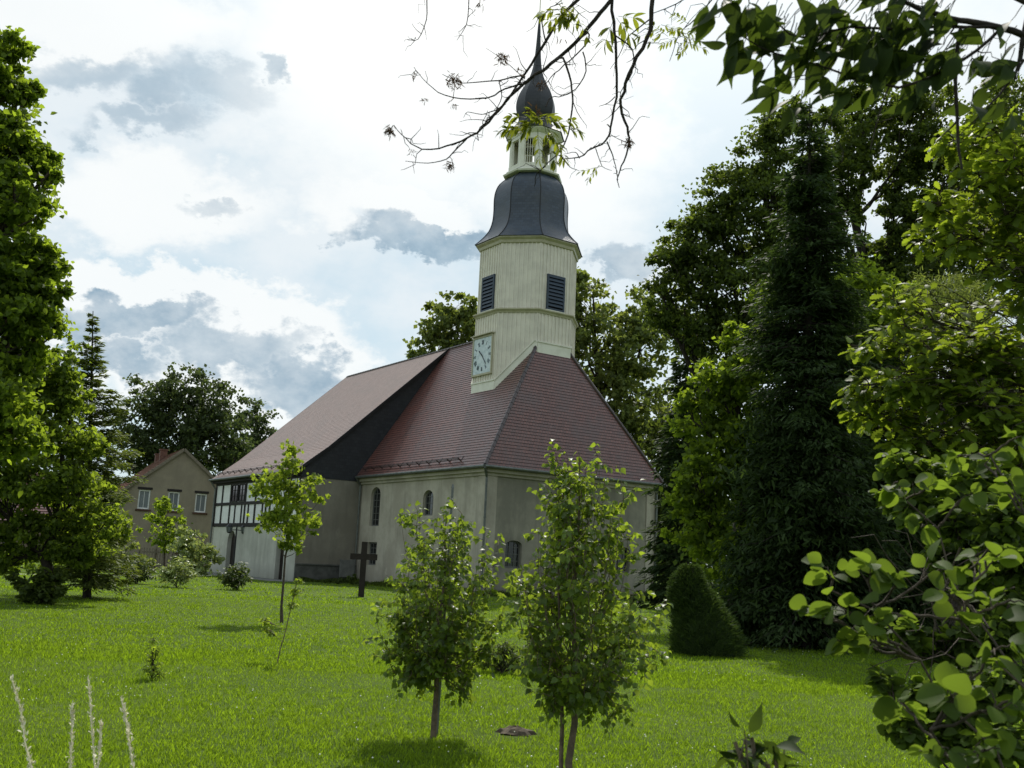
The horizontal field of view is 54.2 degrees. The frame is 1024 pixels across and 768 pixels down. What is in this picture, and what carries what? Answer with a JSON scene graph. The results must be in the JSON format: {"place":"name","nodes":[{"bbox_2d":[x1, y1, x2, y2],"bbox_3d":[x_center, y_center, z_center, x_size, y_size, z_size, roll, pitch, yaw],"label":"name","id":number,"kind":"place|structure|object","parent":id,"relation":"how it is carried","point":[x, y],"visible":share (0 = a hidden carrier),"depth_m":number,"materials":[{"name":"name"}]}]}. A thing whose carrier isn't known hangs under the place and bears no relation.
{"place":"outdoors","nodes":[
{"label":"outdoors","id":0,"kind":"place"},
{"bbox_2d":[0,472,112,551],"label":"brown barn","id":1,"kind":"structure","parent":0,"point":[43,510],"depth_m":73.48,"materials":[{"name":"ceramic"}]},
{"bbox_2d":[207,572,292,581],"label":"paving","id":2,"kind":"structure","parent":0,"point":[258,578],"depth_m":53.51,"materials":[{"name":"grey stone"}]},
{"bbox_2d":[226,523,245,567],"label":"street lamp","id":3,"kind":"object","parent":2,"relation":"on","point":[229,527],"visible":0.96,"depth_m":59.11,"materials":[{"name":"black metal"}]},
{"bbox_2d":[0,562,1023,767],"bbox_3d":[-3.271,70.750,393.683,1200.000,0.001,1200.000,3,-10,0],"label":"lawn","id":4,"kind":"structure","parent":0,"point":[380,683],"depth_m":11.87,"materials":[{"name":"green plant"}]},
{"bbox_2d":[10,675,35,767],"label":"grass seed stalk","id":5,"kind":"object","parent":4,"relation":"on","point":[21,720],"depth_m":3.06,"materials":[{"name":"plant"}]},
{"bbox_2d":[2,566,69,604],"bbox_3d":[-11.732,4.991,24.680,1.626,0.990,0.901,3,-10,0],"label":"basal shrub","id":6,"kind":"object","parent":4,"relation":"on","point":[40,589],"visible":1,"depth_m":24.55,"materials":[{"name":"green plant"}]},
{"bbox_2d":[0,25,78,497],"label":"maple tree","id":7,"kind":"object","parent":4,"relation":"on","point":[35,268],"visible":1,"depth_m":16.23,"materials":[{"name":"green plant"}]},
{"bbox_2d":[5,551,96,573],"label":"garden shrub","id":8,"kind":"object","parent":4,"relation":"on","point":[29,567],"visible":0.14,"depth_m":46.75,"materials":[{"name":"green plant"}]},
{"bbox_2d":[0,340,134,585],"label":"linden tree","id":9,"kind":"object","parent":4,"relation":"on","point":[63,390],"visible":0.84,"depth_m":25.46,"materials":[{"name":"green plant"}]},
{"bbox_2d":[67,701,75,767],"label":"grass seed stalk","id":10,"kind":"object","parent":4,"relation":"on","point":[72,716],"depth_m":3.14,"materials":[{"name":"plant"}]},
{"bbox_2d":[23,313,147,597],"bbox_3d":[-12.065,1.955,29.016,3.290,8.326,4.325,9,-12,-30],"label":"spruce tree","id":11,"kind":"object","parent":4,"relation":"on","point":[88,581],"visible":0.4,"depth_m":28.93,"materials":[{"name":"green plant"}]},
{"bbox_2d":[86,675,96,767],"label":"grass seed stalk","id":12,"kind":"object","parent":4,"relation":"on","point":[92,731],"depth_m":3.72,"materials":[{"name":"plant"}]},
{"bbox_2d":[93,719,104,767],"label":"grass seed stalk","id":13,"kind":"object","parent":4,"relation":"on","point":[99,740],"depth_m":3.14,"materials":[{"name":"plant"}]},
{"bbox_2d":[94,541,155,574],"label":"garden shrub","id":14,"kind":"object","parent":4,"relation":"on","point":[133,546],"visible":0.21,"depth_m":49.08,"materials":[{"name":"green plant"}]},
{"bbox_2d":[120,695,134,767],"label":"grass seed stalk","id":15,"kind":"object","parent":4,"relation":"on","point":[125,718],"depth_m":2.96,"materials":[{"name":"plant"}]},
{"bbox_2d":[120,556,157,583],"bbox_3d":[-14.841,7.362,39.609,1.684,1.313,1.172,-2,-11,25],"label":"rhododendron","id":16,"kind":"object","parent":4,"relation":"on","point":[137,579],"visible":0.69,"depth_m":39.48,"materials":[{"name":"green plant"}]},
{"bbox_2d":[142,632,167,679],"bbox_3d":[-4.252,3.256,11.957,0.308,0.587,0.250,6,-11,-20],"label":"young plant","id":17,"kind":"object","parent":4,"relation":"on","point":[154,667],"visible":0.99,"depth_m":11.93,"materials":[{"name":"green plant"}]},
{"bbox_2d":[138,546,173,570],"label":"picket fence","id":18,"kind":"object","parent":4,"relation":"on","point":[156,551],"visible":0.4,"depth_m":58.94,"materials":[{"name":"brown wood"}]},
{"bbox_2d":[101,448,215,566],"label":"grey rendered house","id":19,"kind":"structure","parent":4,"relation":"on","point":[182,477],"depth_m":71.55,"materials":[{"name":"white paint"}]},
{"bbox_2d":[135,487,152,510],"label":"window","id":20,"kind":"structure","parent":19,"relation":"in","point":[144,495],"depth_m":70.46,"materials":[{"name":"white paint"}]},
{"bbox_2d":[167,489,181,512],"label":"window","id":21,"kind":"structure","parent":19,"relation":"in","point":[174,496],"depth_m":71.42,"materials":[{"name":"white paint"}]},
{"bbox_2d":[192,491,208,514],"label":"window","id":22,"kind":"structure","parent":19,"relation":"in","point":[200,501],"depth_m":72.26,"materials":[{"name":"white paint"}]},
{"bbox_2d":[135,495,192,566],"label":"young tree","id":23,"kind":"object","parent":4,"relation":"on","point":[166,523],"visible":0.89,"depth_m":56.22,"materials":[{"name":"green plant"}]},
{"bbox_2d":[154,554,199,587],"bbox_3d":[-12.649,7.073,37.861,1.739,1.265,1.109,3,-10,0],"label":"rhododendron","id":24,"kind":"object","parent":4,"relation":"on","point":[180,577],"visible":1,"depth_m":37.70,"materials":[{"name":"green plant"}]},
{"bbox_2d":[105,362,258,477],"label":"deciduous tree","id":25,"kind":"object","parent":4,"relation":"on","point":[199,426],"visible":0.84,"depth_m":94.70,"materials":[{"name":"green plant"}]},
{"bbox_2d":[166,525,226,575],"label":"flowering shrub","id":26,"kind":"object","parent":4,"relation":"on","point":[208,551],"visible":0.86,"depth_m":52.83,"materials":[{"name":"green plant"}]},
{"bbox_2d":[216,561,253,589],"bbox_3d":[-10.514,7.318,38.174,1.658,1.153,1.082,-3,-12,31],"label":"rhododendron","id":27,"kind":"object","parent":4,"relation":"on","point":[238,575],"visible":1,"depth_m":38.01,"materials":[{"name":"green plant"}]},
{"bbox_2d":[205,396,282,470],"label":"deciduous tree","id":28,"kind":"object","parent":4,"relation":"on","point":[258,432],"visible":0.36,"depth_m":117.97,"materials":[{"name":"green plant"}]},
{"bbox_2d":[258,577,304,662],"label":"tiny sapling","id":29,"kind":"object","parent":4,"relation":"on","point":[289,605],"visible":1,"depth_m":14.28,"materials":[{"name":"green plant"}]},
{"bbox_2d":[246,439,330,622],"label":"maple sapling","id":30,"kind":"object","parent":4,"relation":"on","point":[271,519],"visible":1,"depth_m":22.42,"materials":[{"name":"green plant"}]},
{"bbox_2d":[321,574,366,585],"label":"dark bush","id":31,"kind":"object","parent":4,"relation":"on","point":[349,579],"visible":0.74,"depth_m":50.59,"materials":[{"name":"green plant"}]},
{"bbox_2d":[339,559,354,578],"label":"notice board","id":32,"kind":"object","parent":4,"relation":"on","point":[346,568],"visible":0.78,"depth_m":53.54,"materials":[{"name":"metal"}]},
{"bbox_2d":[350,542,377,596],"bbox_3d":[-5.545,6.894,37.226,1.000,2.020,0.210,4,-10,-8],"label":"wooden cross","id":33,"kind":"object","parent":4,"relation":"on","point":[363,556],"visible":0.88,"depth_m":37.16,"materials":[{"name":"brown wood"}]},
{"bbox_2d":[207,0,664,596],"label":"village church","id":34,"kind":"structure","parent":4,"relation":"on","point":[495,406],"depth_m":51.55,"materials":[{"name":"paint"}]},
{"bbox_2d":[229,533,234,568],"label":"door","id":35,"kind":"structure","parent":34,"relation":"in","point":[233,538],"depth_m":61.10,"materials":[{"name":"brown wood"}]},
{"bbox_2d":[230,484,238,501],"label":"window","id":36,"kind":"structure","parent":34,"relation":"in","point":[234,488],"depth_m":61.33,"materials":[{"name":"black glass"}]},
{"bbox_2d":[237,484,245,501],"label":"window","id":37,"kind":"structure","parent":34,"relation":"in","point":[241,489],"depth_m":60.34,"materials":[{"name":"black glass"}]},
{"bbox_2d":[278,548,283,578],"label":"door","id":38,"kind":"structure","parent":34,"relation":"in","point":[281,555],"depth_m":54.62,"materials":[{"name":"brown wood"}]},
{"bbox_2d":[369,542,376,564],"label":"window","id":39,"kind":"structure","parent":34,"relation":"in","point":[373,545],"depth_m":53.38,"materials":[{"name":"grey glass"}]},
{"bbox_2d":[371,488,380,525],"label":"window","id":40,"kind":"structure","parent":34,"relation":"in","point":[377,494],"depth_m":53.79,"materials":[{"name":"grey glass"}]},
{"bbox_2d":[425,491,432,515],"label":"window","id":41,"kind":"structure","parent":34,"relation":"in","point":[429,497],"depth_m":49.24,"materials":[{"name":"grey glass"}]},
{"bbox_2d":[480,274,495,312],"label":"louvre window","id":42,"kind":"structure","parent":34,"relation":"in","point":[488,283],"depth_m":51.93,"materials":[{"name":"blue"}]},
{"bbox_2d":[505,541,519,567],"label":"window","id":43,"kind":"structure","parent":34,"relation":"in","point":[512,550],"depth_m":45.58,"materials":[{"name":"grey glass"}]},
{"bbox_2d":[546,274,565,312],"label":"louvre window","id":44,"kind":"structure","parent":34,"relation":"in","point":[555,290],"depth_m":51.31,"materials":[{"name":"blue"}]},
{"bbox_2d":[617,548,627,571],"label":"window","id":45,"kind":"structure","parent":34,"relation":"in","point":[622,556],"depth_m":49.29,"materials":[{"name":"grey glass"}]},
{"bbox_2d":[361,496,518,739],"bbox_3d":[-0.679,2.113,9.017,1.284,2.205,1.494,7,-11,-25],"label":"birch sapling","id":46,"kind":"object","parent":4,"relation":"on","point":[441,637],"visible":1,"depth_m":8.89,"materials":[{"name":"green plant"}]},
{"bbox_2d":[402,290,477,358],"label":"deciduous tree","id":47,"kind":"object","parent":4,"relation":"on","point":[450,318],"visible":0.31,"depth_m":79.18,"materials":[{"name":"green plant"}]},
{"bbox_2d":[437,484,453,734],"bbox_3d":[-0.626,2.124,9.319,0.034,2.390,0.030,3,-10,0],"label":"plant stake","id":48,"kind":"object","parent":4,"relation":"on","point":[451,510],"visible":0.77,"depth_m":9.31,"materials":[{"name":"wood"}]},
{"bbox_2d":[6,606,909,767],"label":"clover","id":49,"kind":"object","parent":4,"relation":"on","point":[576,759],"visible":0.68,"depth_m":10.19,"materials":[{"name":"white"}]},
{"bbox_2d":[294,576,664,598],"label":"weeds","id":50,"kind":"object","parent":4,"relation":"on","point":[374,583],"visible":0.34,"depth_m":50.88,"materials":[{"name":"green plant"}]},
{"bbox_2d":[476,637,523,673],"bbox_3d":[-0.141,3.891,14.260,0.755,0.564,0.596,3,-10,0],"label":"bush","id":51,"kind":"object","parent":4,"relation":"on","point":[503,665],"visible":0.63,"depth_m":14.20,"materials":[{"name":"green plant"}]},
{"bbox_2d":[495,725,536,735],"bbox_3d":[0.041,3.237,9.379,0.404,0.082,0.262,3,-10,0],"label":"molehill","id":52,"kind":"object","parent":4,"relation":"on","point":[518,730],"visible":0.98,"depth_m":9.32,"materials":[{"name":"soil"}]},
{"bbox_2d":[384,0,711,187],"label":"ash tree","id":53,"kind":"object","parent":4,"relation":"on","point":[565,19],"visible":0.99,"depth_m":4.99,"materials":[{"name":"green plant"}]},
{"bbox_2d":[498,439,673,767],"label":"birch sapling","id":54,"kind":"object","parent":4,"relation":"on","point":[587,683],"visible":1,"depth_m":7.29,"materials":[{"name":"green plant"}]},
{"bbox_2d":[574,266,694,459],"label":"deciduous tree","id":55,"kind":"object","parent":4,"relation":"on","point":[632,336],"visible":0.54,"depth_m":68.47,"materials":[{"name":"green plant"}]},
{"bbox_2d":[628,284,719,608],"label":"dark conifer","id":56,"kind":"object","parent":4,"relation":"on","point":[668,552],"visible":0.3,"depth_m":39.62,"materials":[{"name":"green plant"}]},
{"bbox_2d":[633,384,732,582],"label":"deciduous tree","id":57,"kind":"object","parent":4,"relation":"on","point":[654,427],"visible":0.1,"depth_m":56.05,"materials":[{"name":"green plant"}]},
{"bbox_2d":[665,562,749,656],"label":"conical dwarf spruce","id":58,"kind":"object","parent":4,"relation":"on","point":[703,623],"visible":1,"depth_m":18.80,"materials":[{"name":"green plant"}]},
{"bbox_2d":[658,319,788,603],"bbox_3d":[5.618,2.233,24.758,3.878,8.118,3.672,3,-10,0],"label":"maple tree","id":59,"kind":"object","parent":4,"relation":"on","point":[702,503],"visible":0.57,"depth_m":24.75,"materials":[{"name":"green plant"}]},
{"bbox_2d":[634,94,852,603],"bbox_3d":[7.287,-1.120,31.555,6.565,17.305,4.245,-2,-11,25],"label":"deciduous tree","id":60,"kind":"object","parent":4,"relation":"on","point":[718,223],"visible":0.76,"depth_m":31.77,"materials":[{"name":"green plant"}]},
{"bbox_2d":[715,703,806,767],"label":"leafy sprig","id":61,"kind":"object","parent":4,"relation":"on","point":[754,748],"visible":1,"depth_m":2.18,"materials":[{"name":"green plant"}]},
{"bbox_2d":[706,98,929,654],"bbox_3d":[7.169,-0.211,22.973,5.631,13.542,4.985,3,-10,0],"label":"dark conifer","id":62,"kind":"object","parent":4,"relation":"on","point":[804,481],"visible":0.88,"depth_m":22.28,"materials":[{"name":"green plant"}]},
{"bbox_2d":[737,251,948,515],"bbox_3d":[8.797,1.541,26.066,5.729,10.311,2.600,4,-10,-6],"label":"deciduous tree","id":63,"kind":"object","parent":4,"relation":"on","point":[872,281],"visible":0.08,"depth_m":26.42,"materials":[{"name":"green plant"}]},
{"bbox_2d":[688,0,1023,169],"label":"fruit tree","id":64,"kind":"object","parent":4,"relation":"on","point":[886,59],"visible":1,"depth_m":2.63,"materials":[{"name":"green plant"}]},
{"bbox_2d":[823,330,972,651],"bbox_3d":[8.883,2.681,23.908,4.663,8.180,5.409,3,-10,0],"label":"dark conifer","id":65,"kind":"object","parent":4,"relation":"on","point":[916,607],"visible":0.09,"depth_m":22.94,"materials":[{"name":"green plant"}]},
{"bbox_2d":[789,73,1023,358],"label":"deciduous tree","id":66,"kind":"object","parent":4,"relation":"on","point":[911,168],"visible":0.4,"depth_m":35.44,"materials":[{"name":"green plant"}]},
{"bbox_2d":[789,425,1023,767],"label":"round leaf shrub","id":67,"kind":"object","parent":4,"relation":"on","point":[951,680],"visible":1,"depth_m":2.40,"materials":[{"name":"green plant"}]},
{"bbox_2d":[830,97,1023,498],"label":"young oak","id":68,"kind":"object","parent":4,"relation":"on","point":[969,359],"visible":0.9,"depth_m":6.03,"materials":[{"name":"green plant"}]},
{"bbox_2d":[840,336,1023,633],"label":"deciduous tree","id":69,"kind":"object","parent":4,"relation":"on","point":[975,605],"visible":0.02,"depth_m":25.94,"materials":[{"name":"green plant"}]},
{"bbox_2d":[851,443,1023,767],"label":"hazel shrub","id":70,"kind":"object","parent":4,"relation":"on","point":[929,646],"visible":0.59,"depth_m":3.90,"materials":[{"name":"green plant"}]},
{"bbox_2d":[901,266,1018,668],"bbox_3d":[8.660,1.562,18.979,2.558,7.745,1.729,3,-10,0],"label":"pale willow","id":71,"kind":"object","parent":4,"relation":"on","point":[945,290],"visible":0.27,"depth_m":19.39,"materials":[{"name":"green plant"}]},
{"bbox_2d":[0,0,1023,568],"label":"sky","id":72,"kind":"structure","parent":0,"point":[237,199],"materials":[{"name":"white"}]}
]}

